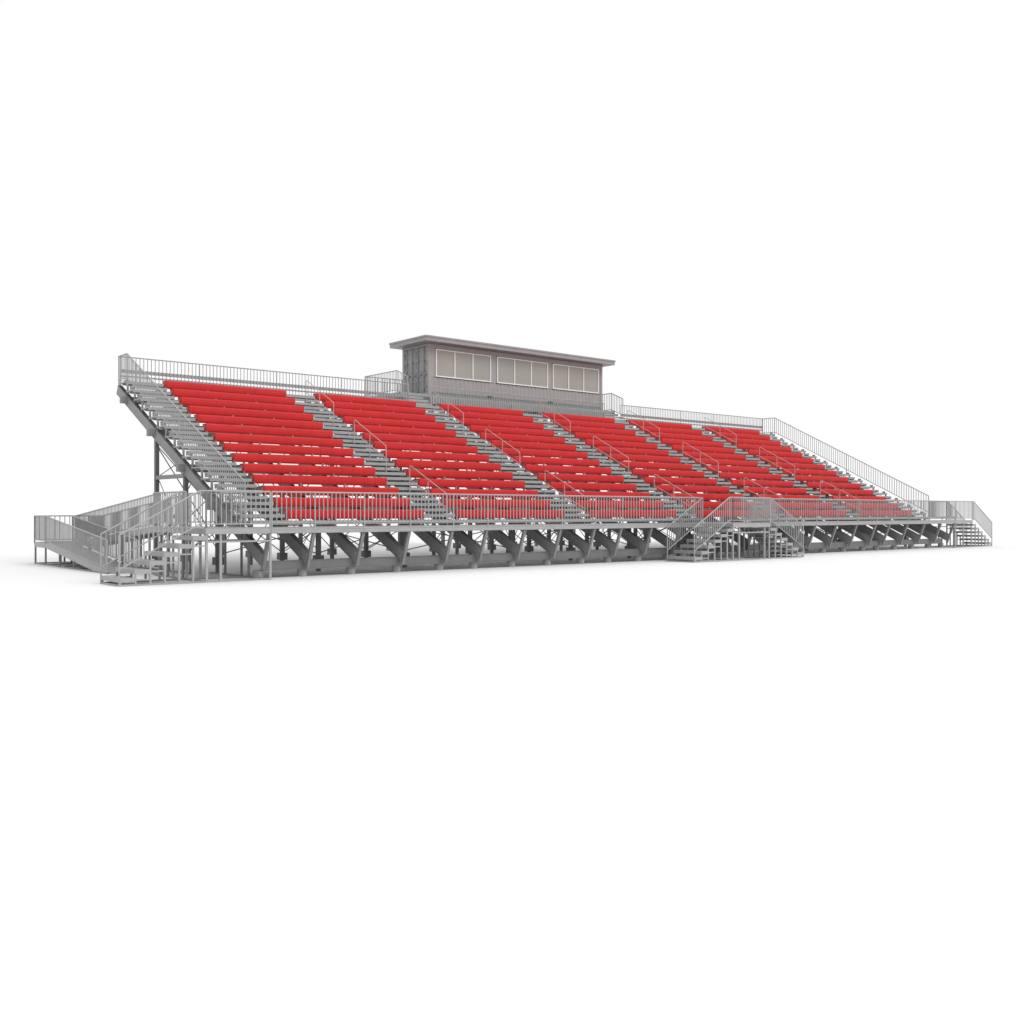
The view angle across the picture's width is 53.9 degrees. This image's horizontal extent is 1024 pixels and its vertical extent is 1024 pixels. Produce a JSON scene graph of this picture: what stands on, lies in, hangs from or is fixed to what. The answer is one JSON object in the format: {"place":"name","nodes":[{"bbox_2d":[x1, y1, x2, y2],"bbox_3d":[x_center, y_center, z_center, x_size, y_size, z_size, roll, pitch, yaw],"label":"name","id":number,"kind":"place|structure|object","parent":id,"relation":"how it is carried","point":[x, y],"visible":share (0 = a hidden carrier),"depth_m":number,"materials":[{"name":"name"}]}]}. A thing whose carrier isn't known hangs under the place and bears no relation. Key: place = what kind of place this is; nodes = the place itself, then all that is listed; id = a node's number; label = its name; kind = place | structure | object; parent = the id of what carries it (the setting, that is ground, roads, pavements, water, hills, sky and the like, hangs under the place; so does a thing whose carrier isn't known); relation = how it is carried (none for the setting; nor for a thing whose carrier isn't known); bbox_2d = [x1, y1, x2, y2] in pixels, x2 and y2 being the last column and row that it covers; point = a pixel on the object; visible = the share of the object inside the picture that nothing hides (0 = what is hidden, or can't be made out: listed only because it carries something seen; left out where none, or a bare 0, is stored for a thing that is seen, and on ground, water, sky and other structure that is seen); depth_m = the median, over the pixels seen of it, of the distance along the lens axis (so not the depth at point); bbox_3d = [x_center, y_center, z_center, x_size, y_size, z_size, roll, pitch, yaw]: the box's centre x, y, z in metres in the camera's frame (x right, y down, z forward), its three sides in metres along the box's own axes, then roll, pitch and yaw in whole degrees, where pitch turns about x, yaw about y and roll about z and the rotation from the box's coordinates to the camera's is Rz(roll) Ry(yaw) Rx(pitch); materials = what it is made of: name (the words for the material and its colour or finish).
{"place":"outdoors","nodes":[
{"label":"outdoors","id":0,"kind":"place"},
{"bbox_2d":[0,513,1023,1023],"bbox_3d":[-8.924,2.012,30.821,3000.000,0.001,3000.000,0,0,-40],"label":"ground","id":1,"kind":"structure","parent":0,"point":[650,789],"depth_m":7.33,"materials":[{"name":"white"}]},
{"bbox_2d":[34,491,243,578],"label":"access ramp","id":2,"kind":"structure","parent":1,"relation":"on","point":[85,532],"depth_m":34.62,"materials":[{"name":"metal"}]},
{"bbox_2d":[100,490,271,586],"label":"entry stairs","id":3,"kind":"structure","parent":1,"relation":"on","point":[131,570],"depth_m":28.73,"materials":[{"name":"metal"}]},
{"bbox_2d":[116,353,955,578],"bbox_3d":[3.411,-2.466,49.885,42.450,9.057,17.141,0,0,-40],"label":"grandstand","id":4,"kind":"object","parent":1,"relation":"on","point":[240,414],"visible":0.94,"depth_m":42.30,"materials":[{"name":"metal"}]},
{"bbox_2d":[389,335,615,409],"bbox_3d":[-0.199,-7.388,55.982,13.500,2.971,3.380,0,0,-40],"label":"press box","id":5,"kind":"object","parent":4,"relation":"on","point":[428,361],"visible":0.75,"depth_m":54.10,"materials":[{"name":"paint"}]},
{"bbox_2d":[403,348,415,392],"bbox_3d":[-5.338,-7.303,52.585,0.115,2.430,1.088,0,0,-40],"label":"door","id":6,"kind":"structure","parent":5,"relation":"in","point":[410,356],"depth_m":52.54,"materials":[{"name":"paint"}]},
{"bbox_2d":[416,346,426,392],"bbox_3d":[-4.646,-7.303,51.754,0.115,2.430,1.068,0,0,-40],"label":"door","id":7,"kind":"structure","parent":5,"relation":"in","point":[421,353],"depth_m":51.80,"materials":[{"name":"paint"}]},
{"bbox_2d":[435,349,490,381],"bbox_3d":[-2.532,-7.638,52.688,3.600,1.420,0.100,0,0,-40],"label":"window","id":8,"kind":"structure","parent":5,"relation":"in","point":[448,364],"depth_m":52.63,"materials":[{"name":"grey glass"}]},
{"bbox_2d":[496,356,547,387],"bbox_3d":[0.582,-7.638,55.278,3.660,1.420,0.100,0,0,-40],"label":"window","id":9,"kind":"structure","parent":5,"relation":"in","point":[510,371],"depth_m":55.23,"materials":[{"name":"grey glass"}]},
{"bbox_2d":[552,364,598,393],"bbox_3d":[3.660,-7.638,57.840,3.610,1.420,0.100,0,0,-40],"label":"window","id":10,"kind":"structure","parent":5,"relation":"in","point":[564,377],"depth_m":57.82,"materials":[{"name":"grey glass"}]},
{"bbox_2d":[667,497,803,562],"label":"entry stairs","id":11,"kind":"structure","parent":1,"relation":"on","point":[757,518],"depth_m":42.34,"materials":[{"name":"metal"}]},
{"bbox_2d":[929,501,991,547],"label":"entry stairs","id":12,"kind":"structure","parent":1,"relation":"on","point":[985,524],"depth_m":58.68,"materials":[{"name":"metal"}]},
{"bbox_2d":[0,0,1023,512],"label":"sky","id":13,"kind":"structure","parent":0,"point":[807,215],"materials":[{"name":"white"}]}
]}

